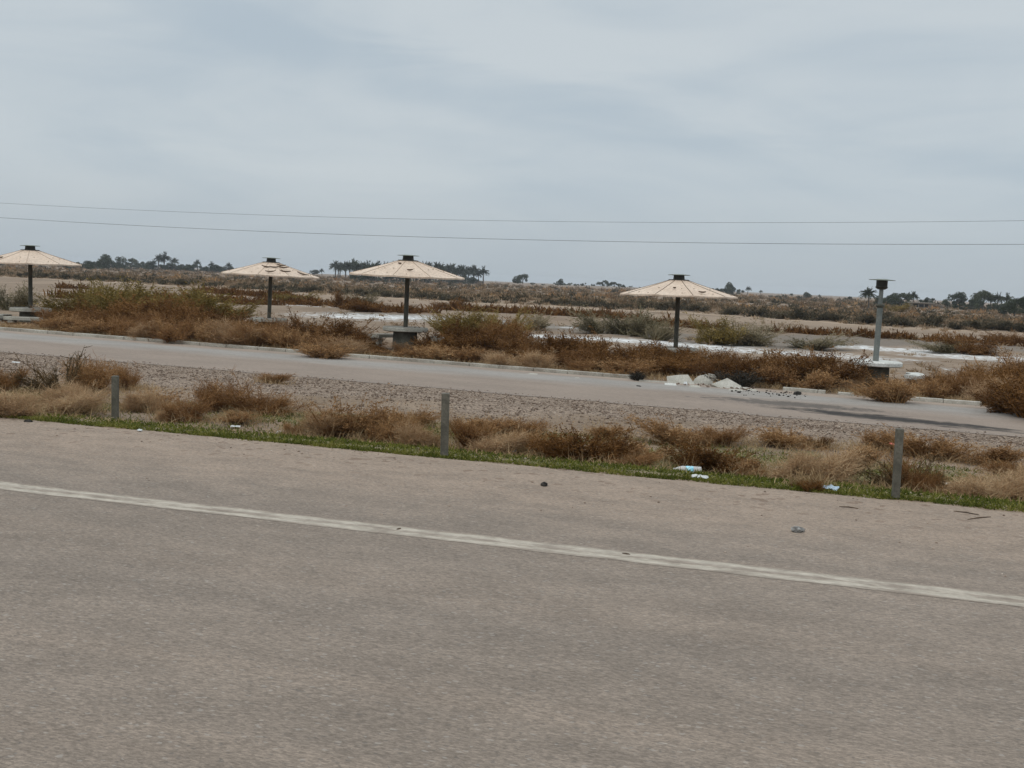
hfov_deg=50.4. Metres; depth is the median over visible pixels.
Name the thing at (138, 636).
road
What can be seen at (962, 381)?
brown bush
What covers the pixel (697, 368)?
brown bush
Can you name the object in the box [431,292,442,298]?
bank shrub
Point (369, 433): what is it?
tan shrub
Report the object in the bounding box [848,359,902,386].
picnic table
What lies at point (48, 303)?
olive shrub
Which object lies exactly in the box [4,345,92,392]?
thorn bush
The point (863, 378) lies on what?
brown bush
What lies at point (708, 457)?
rust shrub
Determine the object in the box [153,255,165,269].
palm tree
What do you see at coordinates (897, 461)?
guide post
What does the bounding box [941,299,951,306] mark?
broadleaf tree
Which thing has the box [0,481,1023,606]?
edge line
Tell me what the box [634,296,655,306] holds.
bank shrub
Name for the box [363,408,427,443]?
brown bush
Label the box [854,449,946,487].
thorn bush
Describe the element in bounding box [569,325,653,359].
rust shrub
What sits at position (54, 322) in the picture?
tan shrub
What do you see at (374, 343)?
rust shrub
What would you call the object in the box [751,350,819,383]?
rust shrub
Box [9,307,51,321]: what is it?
picnic table
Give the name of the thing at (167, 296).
olive shrub
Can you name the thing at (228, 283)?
bank scrub
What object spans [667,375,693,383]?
concrete fragment
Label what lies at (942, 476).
thorn bush
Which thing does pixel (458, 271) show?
palm tree
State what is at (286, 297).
olive shrub
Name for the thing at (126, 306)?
rust shrub
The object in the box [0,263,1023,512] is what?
ground
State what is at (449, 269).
palm tree
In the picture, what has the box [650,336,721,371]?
rust shrub
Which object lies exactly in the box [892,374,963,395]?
rust shrub
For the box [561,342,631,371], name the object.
rust shrub
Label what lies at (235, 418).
tan shrub
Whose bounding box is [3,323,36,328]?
straw bush
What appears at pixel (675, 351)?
picnic table
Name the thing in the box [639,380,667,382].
kerb fragment
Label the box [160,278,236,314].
olive shrub
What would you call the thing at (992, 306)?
tree
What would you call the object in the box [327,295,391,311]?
rust shrub
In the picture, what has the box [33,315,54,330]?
tan shrub
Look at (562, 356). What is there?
brown bush
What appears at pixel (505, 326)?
brown bush
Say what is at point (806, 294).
broadleaf tree
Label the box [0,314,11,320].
bench
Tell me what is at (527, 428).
brown bush
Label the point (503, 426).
tan shrub
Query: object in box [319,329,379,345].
rust shrub
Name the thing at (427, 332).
rust shrub
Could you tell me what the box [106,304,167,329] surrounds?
brown bush
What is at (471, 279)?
tree
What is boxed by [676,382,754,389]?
rubble crumbs
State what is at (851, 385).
straw bush
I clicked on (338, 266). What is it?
palm tree
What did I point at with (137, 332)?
straw bush
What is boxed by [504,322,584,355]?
rust shrub
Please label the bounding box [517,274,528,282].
broadleaf tree
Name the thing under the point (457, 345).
rust shrub
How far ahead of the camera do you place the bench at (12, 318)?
40.71 m
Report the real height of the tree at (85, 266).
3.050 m
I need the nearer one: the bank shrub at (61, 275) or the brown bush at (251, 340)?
the brown bush at (251, 340)
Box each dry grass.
[0,373,1023,500]
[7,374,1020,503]
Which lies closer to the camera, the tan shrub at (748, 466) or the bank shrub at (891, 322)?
the tan shrub at (748, 466)
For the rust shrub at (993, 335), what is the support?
on the ground at (894, 349)
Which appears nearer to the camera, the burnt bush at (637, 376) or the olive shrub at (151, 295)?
the burnt bush at (637, 376)
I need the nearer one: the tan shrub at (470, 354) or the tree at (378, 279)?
the tan shrub at (470, 354)
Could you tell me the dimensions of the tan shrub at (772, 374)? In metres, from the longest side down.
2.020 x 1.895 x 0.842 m
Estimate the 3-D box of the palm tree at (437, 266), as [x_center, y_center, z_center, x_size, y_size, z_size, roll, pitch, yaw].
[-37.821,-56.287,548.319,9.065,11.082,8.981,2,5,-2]
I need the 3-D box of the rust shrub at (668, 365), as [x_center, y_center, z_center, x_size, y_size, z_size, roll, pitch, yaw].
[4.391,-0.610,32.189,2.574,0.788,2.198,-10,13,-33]
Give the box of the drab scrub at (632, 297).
[0,264,1023,323]
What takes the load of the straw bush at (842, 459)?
on the ground at (894, 349)
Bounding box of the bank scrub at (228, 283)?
[0,269,1023,332]
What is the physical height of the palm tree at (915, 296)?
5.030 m
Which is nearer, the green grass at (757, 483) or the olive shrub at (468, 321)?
the green grass at (757, 483)
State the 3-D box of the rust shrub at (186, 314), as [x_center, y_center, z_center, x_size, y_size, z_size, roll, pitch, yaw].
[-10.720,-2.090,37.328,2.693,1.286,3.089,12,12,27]
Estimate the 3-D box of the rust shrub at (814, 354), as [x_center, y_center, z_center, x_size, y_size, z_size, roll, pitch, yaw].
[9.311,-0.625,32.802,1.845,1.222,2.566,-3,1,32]
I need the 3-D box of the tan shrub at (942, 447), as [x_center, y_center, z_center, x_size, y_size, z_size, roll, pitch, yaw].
[6.175,0.879,16.216,1.710,0.491,1.432,6,-1,7]
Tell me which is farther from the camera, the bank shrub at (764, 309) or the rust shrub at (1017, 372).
the bank shrub at (764, 309)
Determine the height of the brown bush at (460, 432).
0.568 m
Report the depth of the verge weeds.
12.00 m
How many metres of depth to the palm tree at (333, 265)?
615.57 m
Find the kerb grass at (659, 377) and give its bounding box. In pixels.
[0,320,984,404]
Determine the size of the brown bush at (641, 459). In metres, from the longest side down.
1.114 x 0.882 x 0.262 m
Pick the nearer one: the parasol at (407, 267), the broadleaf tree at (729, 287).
the parasol at (407, 267)
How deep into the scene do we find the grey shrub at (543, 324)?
61.60 m
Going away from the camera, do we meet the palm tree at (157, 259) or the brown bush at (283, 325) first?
the brown bush at (283, 325)
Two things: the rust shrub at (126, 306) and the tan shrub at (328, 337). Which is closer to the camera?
the tan shrub at (328, 337)
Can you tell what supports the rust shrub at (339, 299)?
on the ground at (894, 349)
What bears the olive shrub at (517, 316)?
on the ground at (894, 349)
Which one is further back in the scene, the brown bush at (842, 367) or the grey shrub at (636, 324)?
the grey shrub at (636, 324)
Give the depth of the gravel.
22.11 m
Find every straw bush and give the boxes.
[0,386,49,418]
[1,380,77,405]
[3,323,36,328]
[27,378,123,415]
[31,375,105,412]
[119,385,172,413]
[125,319,183,340]
[153,411,169,420]
[190,314,269,346]
[287,400,358,437]
[307,335,371,353]
[391,412,450,446]
[459,423,543,453]
[476,347,521,365]
[509,347,561,368]
[761,438,848,480]
[766,444,878,482]
[830,373,868,390]
[940,472,1023,498]
[952,372,1023,403]
[953,462,1023,499]
[1003,457,1023,475]
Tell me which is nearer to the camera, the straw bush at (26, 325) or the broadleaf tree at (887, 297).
the straw bush at (26, 325)
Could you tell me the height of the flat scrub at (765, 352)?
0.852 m
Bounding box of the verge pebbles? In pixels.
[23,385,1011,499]
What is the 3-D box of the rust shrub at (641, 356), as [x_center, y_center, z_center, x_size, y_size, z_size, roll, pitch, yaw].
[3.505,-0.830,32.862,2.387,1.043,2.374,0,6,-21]
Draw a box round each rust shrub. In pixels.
[1,320,35,325]
[41,298,95,316]
[74,294,148,321]
[92,304,131,324]
[94,291,204,319]
[141,288,213,322]
[160,302,219,339]
[160,308,262,328]
[162,285,252,321]
[172,301,256,324]
[222,319,305,345]
[281,300,332,341]
[294,314,390,344]
[297,313,359,343]
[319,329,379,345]
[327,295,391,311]
[328,285,365,305]
[350,329,387,347]
[364,343,394,351]
[400,331,455,352]
[411,311,481,344]
[428,294,470,308]
[429,323,505,358]
[439,313,523,345]
[448,327,553,357]
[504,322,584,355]
[510,334,568,362]
[520,422,645,462]
[530,326,620,357]
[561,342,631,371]
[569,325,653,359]
[594,340,668,371]
[607,338,673,360]
[629,349,708,375]
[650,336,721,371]
[652,430,779,473]
[674,346,746,367]
[699,354,756,376]
[713,348,790,370]
[724,351,791,378]
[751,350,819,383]
[771,344,879,388]
[787,478,827,491]
[794,344,842,365]
[805,434,835,447]
[865,372,901,387]
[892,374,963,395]
[925,361,990,383]
[932,328,1016,356]
[959,361,1023,393]
[967,377,1023,412]
[977,328,1023,339]
[978,352,1021,369]
[978,366,1023,417]
[991,354,1023,385]
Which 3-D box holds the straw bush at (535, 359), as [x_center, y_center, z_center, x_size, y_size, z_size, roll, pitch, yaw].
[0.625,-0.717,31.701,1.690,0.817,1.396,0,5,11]
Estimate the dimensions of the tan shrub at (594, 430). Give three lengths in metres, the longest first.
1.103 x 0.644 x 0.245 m
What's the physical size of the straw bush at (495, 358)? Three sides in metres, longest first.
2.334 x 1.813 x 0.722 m
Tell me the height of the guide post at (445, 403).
0.846 m
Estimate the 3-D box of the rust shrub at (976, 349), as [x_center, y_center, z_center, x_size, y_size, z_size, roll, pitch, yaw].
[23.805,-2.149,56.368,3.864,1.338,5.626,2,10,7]
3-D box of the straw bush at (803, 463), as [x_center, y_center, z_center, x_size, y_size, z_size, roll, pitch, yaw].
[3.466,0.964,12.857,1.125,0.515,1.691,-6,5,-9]
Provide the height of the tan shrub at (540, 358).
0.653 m
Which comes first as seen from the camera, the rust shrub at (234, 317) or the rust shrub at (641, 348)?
the rust shrub at (641, 348)
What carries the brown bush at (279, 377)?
on the ground at (894, 349)
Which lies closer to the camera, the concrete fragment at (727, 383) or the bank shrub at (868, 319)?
the concrete fragment at (727, 383)
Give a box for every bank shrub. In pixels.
[58,272,81,277]
[109,274,124,279]
[122,276,135,281]
[176,278,195,283]
[272,284,286,288]
[304,284,318,291]
[327,285,341,292]
[380,291,393,296]
[394,291,404,296]
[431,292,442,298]
[542,297,554,302]
[558,298,576,304]
[618,302,635,307]
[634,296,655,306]
[645,300,670,307]
[666,298,687,309]
[684,301,712,310]
[714,303,748,314]
[746,305,770,315]
[770,310,789,318]
[782,304,824,318]
[810,309,832,320]
[822,311,846,321]
[854,310,895,323]
[874,315,899,325]
[897,315,917,326]
[919,310,947,325]
[946,319,970,328]
[956,316,997,329]
[974,317,1014,330]
[1001,320,1023,331]
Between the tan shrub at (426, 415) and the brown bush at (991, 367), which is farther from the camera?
the brown bush at (991, 367)
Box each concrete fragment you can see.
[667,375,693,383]
[693,374,712,384]
[711,378,740,388]
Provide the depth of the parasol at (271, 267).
42.38 m
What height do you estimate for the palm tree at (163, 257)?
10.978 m
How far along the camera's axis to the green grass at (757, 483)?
10.78 m
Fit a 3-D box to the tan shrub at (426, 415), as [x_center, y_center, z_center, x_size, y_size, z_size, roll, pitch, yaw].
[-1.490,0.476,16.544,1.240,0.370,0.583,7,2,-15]
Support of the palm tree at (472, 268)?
on the ground at (894, 349)
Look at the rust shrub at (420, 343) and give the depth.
34.61 m
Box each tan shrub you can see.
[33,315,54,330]
[44,312,91,331]
[50,310,99,331]
[59,315,116,334]
[129,383,189,410]
[152,313,203,340]
[190,316,217,342]
[206,409,265,422]
[258,323,313,348]
[287,339,358,358]
[300,383,397,438]
[302,328,352,347]
[357,401,411,443]
[362,349,393,355]
[380,404,454,426]
[392,347,420,357]
[402,341,455,360]
[432,344,502,362]
[452,413,527,432]
[502,429,546,450]
[506,350,563,368]
[510,421,573,455]
[581,422,634,436]
[589,355,660,375]
[620,409,720,444]
[621,440,677,458]
[726,452,769,475]
[744,358,804,387]
[745,421,829,450]
[780,364,847,389]
[838,372,927,402]
[839,440,888,463]
[851,426,915,449]
[872,423,989,460]
[912,373,956,398]
[948,441,1023,464]
[994,371,1023,388]
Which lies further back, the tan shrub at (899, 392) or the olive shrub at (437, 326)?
the olive shrub at (437, 326)
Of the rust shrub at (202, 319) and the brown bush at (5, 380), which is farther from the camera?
the rust shrub at (202, 319)
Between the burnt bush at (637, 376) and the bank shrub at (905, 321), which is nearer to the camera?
the burnt bush at (637, 376)
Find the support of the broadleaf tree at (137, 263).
on the ground at (894, 349)
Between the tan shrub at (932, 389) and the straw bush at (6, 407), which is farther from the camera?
the tan shrub at (932, 389)
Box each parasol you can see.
[0,245,81,307]
[221,257,318,317]
[349,255,464,326]
[620,274,737,347]
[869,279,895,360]
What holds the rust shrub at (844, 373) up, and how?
on the ground at (894, 349)
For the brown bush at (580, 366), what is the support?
on the ground at (894, 349)
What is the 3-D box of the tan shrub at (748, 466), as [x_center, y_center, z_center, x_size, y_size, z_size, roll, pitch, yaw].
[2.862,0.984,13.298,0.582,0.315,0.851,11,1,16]
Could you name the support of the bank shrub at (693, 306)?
on the ground at (894, 349)
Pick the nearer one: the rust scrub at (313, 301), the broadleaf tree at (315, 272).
the rust scrub at (313, 301)
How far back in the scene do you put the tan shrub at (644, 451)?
14.33 m
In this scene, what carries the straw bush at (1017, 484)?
on the ground at (894, 349)
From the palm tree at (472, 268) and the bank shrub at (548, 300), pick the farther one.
the palm tree at (472, 268)
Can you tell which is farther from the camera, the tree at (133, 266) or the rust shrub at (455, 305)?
the tree at (133, 266)
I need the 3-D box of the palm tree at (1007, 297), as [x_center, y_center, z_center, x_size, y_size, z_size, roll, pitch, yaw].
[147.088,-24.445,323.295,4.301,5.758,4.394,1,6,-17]
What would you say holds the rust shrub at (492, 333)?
on the ground at (894, 349)
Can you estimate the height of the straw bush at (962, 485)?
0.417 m
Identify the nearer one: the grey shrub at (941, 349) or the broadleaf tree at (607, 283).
the grey shrub at (941, 349)
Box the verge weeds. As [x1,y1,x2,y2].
[1,390,1023,504]
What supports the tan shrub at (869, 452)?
on the ground at (894, 349)
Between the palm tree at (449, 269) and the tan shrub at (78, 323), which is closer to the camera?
the tan shrub at (78, 323)
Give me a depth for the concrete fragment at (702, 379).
29.93 m
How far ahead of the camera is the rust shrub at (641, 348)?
34.23 m
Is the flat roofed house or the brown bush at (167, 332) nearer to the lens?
the brown bush at (167, 332)
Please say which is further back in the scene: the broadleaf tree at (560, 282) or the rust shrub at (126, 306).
the broadleaf tree at (560, 282)
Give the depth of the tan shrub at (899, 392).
27.44 m
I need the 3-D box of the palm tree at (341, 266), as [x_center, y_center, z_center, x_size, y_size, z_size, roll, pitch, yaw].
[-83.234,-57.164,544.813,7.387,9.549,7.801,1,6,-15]
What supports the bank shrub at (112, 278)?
on the ground at (894, 349)
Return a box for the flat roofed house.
[907,302,943,308]
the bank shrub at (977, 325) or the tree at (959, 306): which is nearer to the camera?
the bank shrub at (977, 325)
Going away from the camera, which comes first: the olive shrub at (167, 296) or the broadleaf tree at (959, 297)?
the olive shrub at (167, 296)
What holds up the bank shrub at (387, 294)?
on the ground at (894, 349)
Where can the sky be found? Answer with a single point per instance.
(890, 120)
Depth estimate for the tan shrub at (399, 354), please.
33.45 m
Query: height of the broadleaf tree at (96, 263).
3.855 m
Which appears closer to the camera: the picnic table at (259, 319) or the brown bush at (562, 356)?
the brown bush at (562, 356)
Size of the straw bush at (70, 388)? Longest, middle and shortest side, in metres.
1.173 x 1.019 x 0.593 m
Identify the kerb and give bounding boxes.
[0,327,980,405]
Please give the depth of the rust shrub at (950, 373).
31.69 m
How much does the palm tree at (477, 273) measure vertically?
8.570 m
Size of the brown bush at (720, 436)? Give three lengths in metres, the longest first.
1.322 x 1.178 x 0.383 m
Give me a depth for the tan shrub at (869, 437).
16.88 m
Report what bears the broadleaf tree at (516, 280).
on the ground at (894, 349)
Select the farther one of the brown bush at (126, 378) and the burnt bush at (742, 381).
the burnt bush at (742, 381)
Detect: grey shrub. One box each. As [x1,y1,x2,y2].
[0,281,46,310]
[331,290,382,302]
[522,310,555,330]
[560,303,638,333]
[599,301,671,336]
[631,317,704,341]
[710,314,795,346]
[783,328,869,349]
[891,335,970,352]
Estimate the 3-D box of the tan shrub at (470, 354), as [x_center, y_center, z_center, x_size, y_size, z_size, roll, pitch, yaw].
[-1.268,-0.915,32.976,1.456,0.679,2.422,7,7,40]
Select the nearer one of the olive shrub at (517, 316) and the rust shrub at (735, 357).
the rust shrub at (735, 357)
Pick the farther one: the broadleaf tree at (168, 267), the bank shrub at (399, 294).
the broadleaf tree at (168, 267)
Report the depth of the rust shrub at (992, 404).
26.40 m
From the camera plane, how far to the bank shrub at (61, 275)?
168.40 m
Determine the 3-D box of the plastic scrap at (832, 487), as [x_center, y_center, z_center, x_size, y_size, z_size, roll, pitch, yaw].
[2.947,0.958,10.079,0.162,0.028,0.090,6,21,30]
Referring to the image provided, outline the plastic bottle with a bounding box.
[674,466,701,472]
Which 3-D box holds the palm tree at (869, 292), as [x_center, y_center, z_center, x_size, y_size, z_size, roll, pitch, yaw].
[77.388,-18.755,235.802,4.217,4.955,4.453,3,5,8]
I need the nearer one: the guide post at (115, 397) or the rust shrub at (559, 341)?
the guide post at (115, 397)
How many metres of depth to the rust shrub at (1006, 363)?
32.27 m
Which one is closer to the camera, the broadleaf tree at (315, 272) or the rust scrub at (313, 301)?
the rust scrub at (313, 301)
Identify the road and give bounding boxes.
[0,330,1023,436]
[0,418,1023,767]
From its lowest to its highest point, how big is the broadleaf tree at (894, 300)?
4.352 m
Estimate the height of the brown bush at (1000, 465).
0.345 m
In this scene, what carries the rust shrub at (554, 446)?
on the ground at (894, 349)
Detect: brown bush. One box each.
[0,364,36,391]
[25,305,92,322]
[42,352,123,392]
[60,304,131,325]
[94,315,146,336]
[97,357,145,389]
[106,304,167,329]
[137,314,198,343]
[140,303,214,328]
[151,389,219,423]
[176,376,236,411]
[205,365,331,415]
[222,316,287,346]
[250,371,299,383]
[259,313,306,338]
[281,419,307,435]
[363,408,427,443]
[388,341,414,352]
[439,409,509,448]
[467,313,539,342]
[475,329,541,361]
[476,415,556,434]
[553,343,604,367]
[555,348,599,371]
[586,433,638,458]
[605,449,673,466]
[675,347,728,376]
[689,422,765,445]
[768,349,806,370]
[799,353,848,379]
[841,369,873,386]
[873,441,958,491]
[916,362,995,396]
[948,344,1023,378]
[972,451,1023,477]
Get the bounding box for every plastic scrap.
[692,474,707,478]
[823,485,838,490]
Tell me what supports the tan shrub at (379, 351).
on the ground at (894, 349)
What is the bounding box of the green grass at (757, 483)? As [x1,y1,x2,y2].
[0,412,1023,511]
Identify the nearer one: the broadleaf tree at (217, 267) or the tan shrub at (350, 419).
the tan shrub at (350, 419)
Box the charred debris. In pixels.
[731,388,805,397]
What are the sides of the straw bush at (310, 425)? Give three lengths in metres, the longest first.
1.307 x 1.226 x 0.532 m
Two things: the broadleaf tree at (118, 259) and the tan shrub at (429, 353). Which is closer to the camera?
the tan shrub at (429, 353)
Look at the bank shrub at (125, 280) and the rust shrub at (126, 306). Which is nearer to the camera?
the rust shrub at (126, 306)
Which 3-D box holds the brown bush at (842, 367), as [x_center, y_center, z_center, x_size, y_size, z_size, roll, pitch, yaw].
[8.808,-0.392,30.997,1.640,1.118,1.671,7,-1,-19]
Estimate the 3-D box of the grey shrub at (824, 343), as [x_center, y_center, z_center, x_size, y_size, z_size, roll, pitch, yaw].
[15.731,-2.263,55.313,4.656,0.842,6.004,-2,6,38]
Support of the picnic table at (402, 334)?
on the ground at (894, 349)
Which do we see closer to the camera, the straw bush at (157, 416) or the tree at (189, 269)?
the straw bush at (157, 416)
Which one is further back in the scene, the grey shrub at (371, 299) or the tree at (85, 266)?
the tree at (85, 266)
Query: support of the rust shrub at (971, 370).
on the ground at (894, 349)
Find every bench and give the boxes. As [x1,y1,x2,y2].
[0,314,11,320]
[3,316,41,323]
[368,333,392,346]
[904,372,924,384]
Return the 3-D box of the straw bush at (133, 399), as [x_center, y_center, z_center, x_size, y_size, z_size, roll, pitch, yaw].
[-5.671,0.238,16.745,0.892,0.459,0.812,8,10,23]
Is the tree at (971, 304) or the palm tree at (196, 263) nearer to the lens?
the tree at (971, 304)
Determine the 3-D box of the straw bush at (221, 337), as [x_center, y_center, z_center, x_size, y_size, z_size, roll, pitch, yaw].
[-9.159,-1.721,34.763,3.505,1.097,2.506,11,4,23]
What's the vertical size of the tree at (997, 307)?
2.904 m
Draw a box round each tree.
[76,262,93,268]
[83,260,103,268]
[95,254,114,267]
[108,256,126,265]
[111,263,121,268]
[122,264,138,269]
[125,258,144,267]
[142,261,154,268]
[152,264,165,269]
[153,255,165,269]
[159,251,171,269]
[165,262,177,269]
[170,258,179,268]
[184,265,195,270]
[192,260,201,269]
[208,266,226,271]
[212,264,220,271]
[310,270,319,275]
[329,260,337,276]
[334,262,344,277]
[339,262,350,277]
[342,260,353,278]
[348,262,362,270]
[349,275,371,279]
[355,275,387,281]
[359,262,367,278]
[372,276,398,281]
[386,277,413,281]
[433,262,444,282]
[446,264,453,273]
[448,275,475,283]
[452,265,465,282]
[459,265,469,275]
[467,265,481,283]
[472,270,482,280]
[478,266,490,283]
[512,275,521,283]
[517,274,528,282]
[556,279,565,285]
[602,280,611,286]
[725,282,735,292]
[803,292,811,297]
[858,286,878,307]
[883,292,904,304]
[886,293,913,305]
[910,291,918,301]
[919,297,934,302]
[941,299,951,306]
[947,291,967,305]
[952,302,965,309]
[963,302,980,309]
[968,298,984,308]
[970,290,996,307]
[986,302,1007,309]
[993,292,1005,303]
[995,303,1007,310]
[997,296,1023,315]
[999,292,1013,302]
[1012,298,1023,313]
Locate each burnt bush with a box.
[627,369,646,380]
[696,367,766,387]
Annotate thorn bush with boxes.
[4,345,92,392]
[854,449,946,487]
[928,461,950,494]
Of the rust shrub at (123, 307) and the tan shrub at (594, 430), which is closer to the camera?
the tan shrub at (594, 430)
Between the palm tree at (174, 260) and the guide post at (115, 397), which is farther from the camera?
the palm tree at (174, 260)
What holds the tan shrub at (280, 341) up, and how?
on the ground at (894, 349)
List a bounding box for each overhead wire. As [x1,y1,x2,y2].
[0,217,1023,244]
[7,203,1023,222]
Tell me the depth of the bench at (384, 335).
36.98 m
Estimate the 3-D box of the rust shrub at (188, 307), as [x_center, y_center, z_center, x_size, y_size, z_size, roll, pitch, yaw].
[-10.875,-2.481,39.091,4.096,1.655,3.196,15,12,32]
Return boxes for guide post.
[111,376,118,418]
[440,393,449,456]
[891,428,903,498]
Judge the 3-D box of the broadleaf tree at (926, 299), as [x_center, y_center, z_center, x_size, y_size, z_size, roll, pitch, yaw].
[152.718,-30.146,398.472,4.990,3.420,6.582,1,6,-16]
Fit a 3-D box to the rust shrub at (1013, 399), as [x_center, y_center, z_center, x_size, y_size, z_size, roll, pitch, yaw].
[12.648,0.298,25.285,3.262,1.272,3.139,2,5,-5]
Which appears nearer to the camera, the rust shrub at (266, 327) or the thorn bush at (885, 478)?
the thorn bush at (885, 478)
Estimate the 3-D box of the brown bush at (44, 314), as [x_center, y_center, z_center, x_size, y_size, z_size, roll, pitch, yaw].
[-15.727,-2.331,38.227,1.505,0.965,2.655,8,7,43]
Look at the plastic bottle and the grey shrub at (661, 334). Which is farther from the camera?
the grey shrub at (661, 334)
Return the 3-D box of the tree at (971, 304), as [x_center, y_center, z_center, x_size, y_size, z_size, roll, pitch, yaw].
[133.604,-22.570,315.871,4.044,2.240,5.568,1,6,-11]
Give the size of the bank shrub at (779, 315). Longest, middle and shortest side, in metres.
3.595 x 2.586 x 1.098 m
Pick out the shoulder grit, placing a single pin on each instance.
(492, 484)
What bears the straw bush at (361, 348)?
on the ground at (894, 349)
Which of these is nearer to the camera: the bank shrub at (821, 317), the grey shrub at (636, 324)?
the grey shrub at (636, 324)
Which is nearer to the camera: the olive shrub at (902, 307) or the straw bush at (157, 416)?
the straw bush at (157, 416)
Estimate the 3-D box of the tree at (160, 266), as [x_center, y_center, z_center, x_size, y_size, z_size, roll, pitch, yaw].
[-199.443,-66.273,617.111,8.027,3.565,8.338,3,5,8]
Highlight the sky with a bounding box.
[0,0,1023,302]
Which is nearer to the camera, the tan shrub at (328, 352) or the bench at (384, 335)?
the tan shrub at (328, 352)
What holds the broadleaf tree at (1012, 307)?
on the ground at (894, 349)
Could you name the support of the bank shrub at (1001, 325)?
on the ground at (894, 349)
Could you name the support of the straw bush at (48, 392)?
on the ground at (894, 349)
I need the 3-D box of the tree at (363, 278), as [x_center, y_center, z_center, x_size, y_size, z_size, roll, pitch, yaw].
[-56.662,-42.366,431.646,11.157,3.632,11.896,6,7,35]
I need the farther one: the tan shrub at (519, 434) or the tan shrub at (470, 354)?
the tan shrub at (470, 354)
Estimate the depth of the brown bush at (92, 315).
38.59 m
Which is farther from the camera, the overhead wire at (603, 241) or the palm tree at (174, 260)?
the palm tree at (174, 260)
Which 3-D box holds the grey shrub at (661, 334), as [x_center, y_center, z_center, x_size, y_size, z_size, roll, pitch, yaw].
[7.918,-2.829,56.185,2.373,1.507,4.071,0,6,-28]
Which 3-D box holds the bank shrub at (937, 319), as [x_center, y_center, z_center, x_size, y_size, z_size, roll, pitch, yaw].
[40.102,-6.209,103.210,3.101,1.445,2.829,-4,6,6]
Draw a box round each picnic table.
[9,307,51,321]
[249,317,286,324]
[383,326,427,351]
[656,346,698,359]
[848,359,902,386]
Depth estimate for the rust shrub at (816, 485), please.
9.96 m
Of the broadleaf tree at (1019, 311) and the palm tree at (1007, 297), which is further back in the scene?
the palm tree at (1007, 297)
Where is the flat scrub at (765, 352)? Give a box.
[166,290,1022,373]
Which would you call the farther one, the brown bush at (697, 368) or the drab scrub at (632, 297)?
the drab scrub at (632, 297)
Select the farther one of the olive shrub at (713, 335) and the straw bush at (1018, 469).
the olive shrub at (713, 335)
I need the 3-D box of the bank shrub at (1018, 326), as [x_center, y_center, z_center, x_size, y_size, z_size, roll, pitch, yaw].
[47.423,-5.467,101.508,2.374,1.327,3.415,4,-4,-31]
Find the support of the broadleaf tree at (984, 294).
on the ground at (894, 349)
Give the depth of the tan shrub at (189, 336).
35.78 m
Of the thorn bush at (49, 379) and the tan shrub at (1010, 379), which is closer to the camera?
the thorn bush at (49, 379)
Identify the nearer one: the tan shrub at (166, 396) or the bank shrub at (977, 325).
the tan shrub at (166, 396)
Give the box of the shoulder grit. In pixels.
[12,422,1010,577]
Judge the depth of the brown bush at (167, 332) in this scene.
34.76 m
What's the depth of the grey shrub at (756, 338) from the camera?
54.83 m
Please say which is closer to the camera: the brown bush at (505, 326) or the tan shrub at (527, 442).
the tan shrub at (527, 442)
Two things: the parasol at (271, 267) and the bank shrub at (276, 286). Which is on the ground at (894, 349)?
the bank shrub at (276, 286)
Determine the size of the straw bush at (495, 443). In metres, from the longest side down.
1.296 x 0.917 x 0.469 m
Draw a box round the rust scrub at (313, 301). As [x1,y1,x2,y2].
[43,280,1023,346]
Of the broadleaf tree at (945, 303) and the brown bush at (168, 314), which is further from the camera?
the broadleaf tree at (945, 303)
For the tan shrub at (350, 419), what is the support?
on the ground at (894, 349)
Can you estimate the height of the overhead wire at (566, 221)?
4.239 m
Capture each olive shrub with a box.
[21,276,158,314]
[33,282,173,307]
[34,293,136,314]
[76,276,223,308]
[98,279,243,316]
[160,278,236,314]
[216,298,267,317]
[264,290,324,301]
[418,309,474,333]
[429,304,500,333]
[464,305,536,334]
[683,311,751,345]
[884,303,916,311]
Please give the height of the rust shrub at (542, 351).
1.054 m
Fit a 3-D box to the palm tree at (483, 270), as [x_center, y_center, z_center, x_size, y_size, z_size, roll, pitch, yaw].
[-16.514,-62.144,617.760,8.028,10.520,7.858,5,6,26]
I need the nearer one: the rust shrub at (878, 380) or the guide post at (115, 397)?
the guide post at (115, 397)
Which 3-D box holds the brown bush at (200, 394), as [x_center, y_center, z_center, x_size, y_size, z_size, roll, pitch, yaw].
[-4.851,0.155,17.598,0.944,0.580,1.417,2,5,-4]
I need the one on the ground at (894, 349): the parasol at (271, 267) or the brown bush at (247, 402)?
the brown bush at (247, 402)
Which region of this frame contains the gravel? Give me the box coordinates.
[0,350,1023,464]
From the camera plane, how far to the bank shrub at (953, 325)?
101.50 m
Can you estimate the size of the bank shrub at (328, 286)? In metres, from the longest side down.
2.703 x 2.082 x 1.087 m
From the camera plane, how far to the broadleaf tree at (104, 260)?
521.04 m
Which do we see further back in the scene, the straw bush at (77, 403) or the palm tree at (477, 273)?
the palm tree at (477, 273)
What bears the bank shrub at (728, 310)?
on the ground at (894, 349)
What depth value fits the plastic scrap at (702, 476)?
10.39 m
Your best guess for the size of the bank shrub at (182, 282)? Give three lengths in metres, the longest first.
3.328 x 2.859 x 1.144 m
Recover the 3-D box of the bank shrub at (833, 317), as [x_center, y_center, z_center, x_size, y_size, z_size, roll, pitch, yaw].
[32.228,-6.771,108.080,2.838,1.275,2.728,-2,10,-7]
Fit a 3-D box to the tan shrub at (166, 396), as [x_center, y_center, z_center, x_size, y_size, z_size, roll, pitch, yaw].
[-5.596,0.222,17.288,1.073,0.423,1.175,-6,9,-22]
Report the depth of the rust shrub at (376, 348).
34.80 m

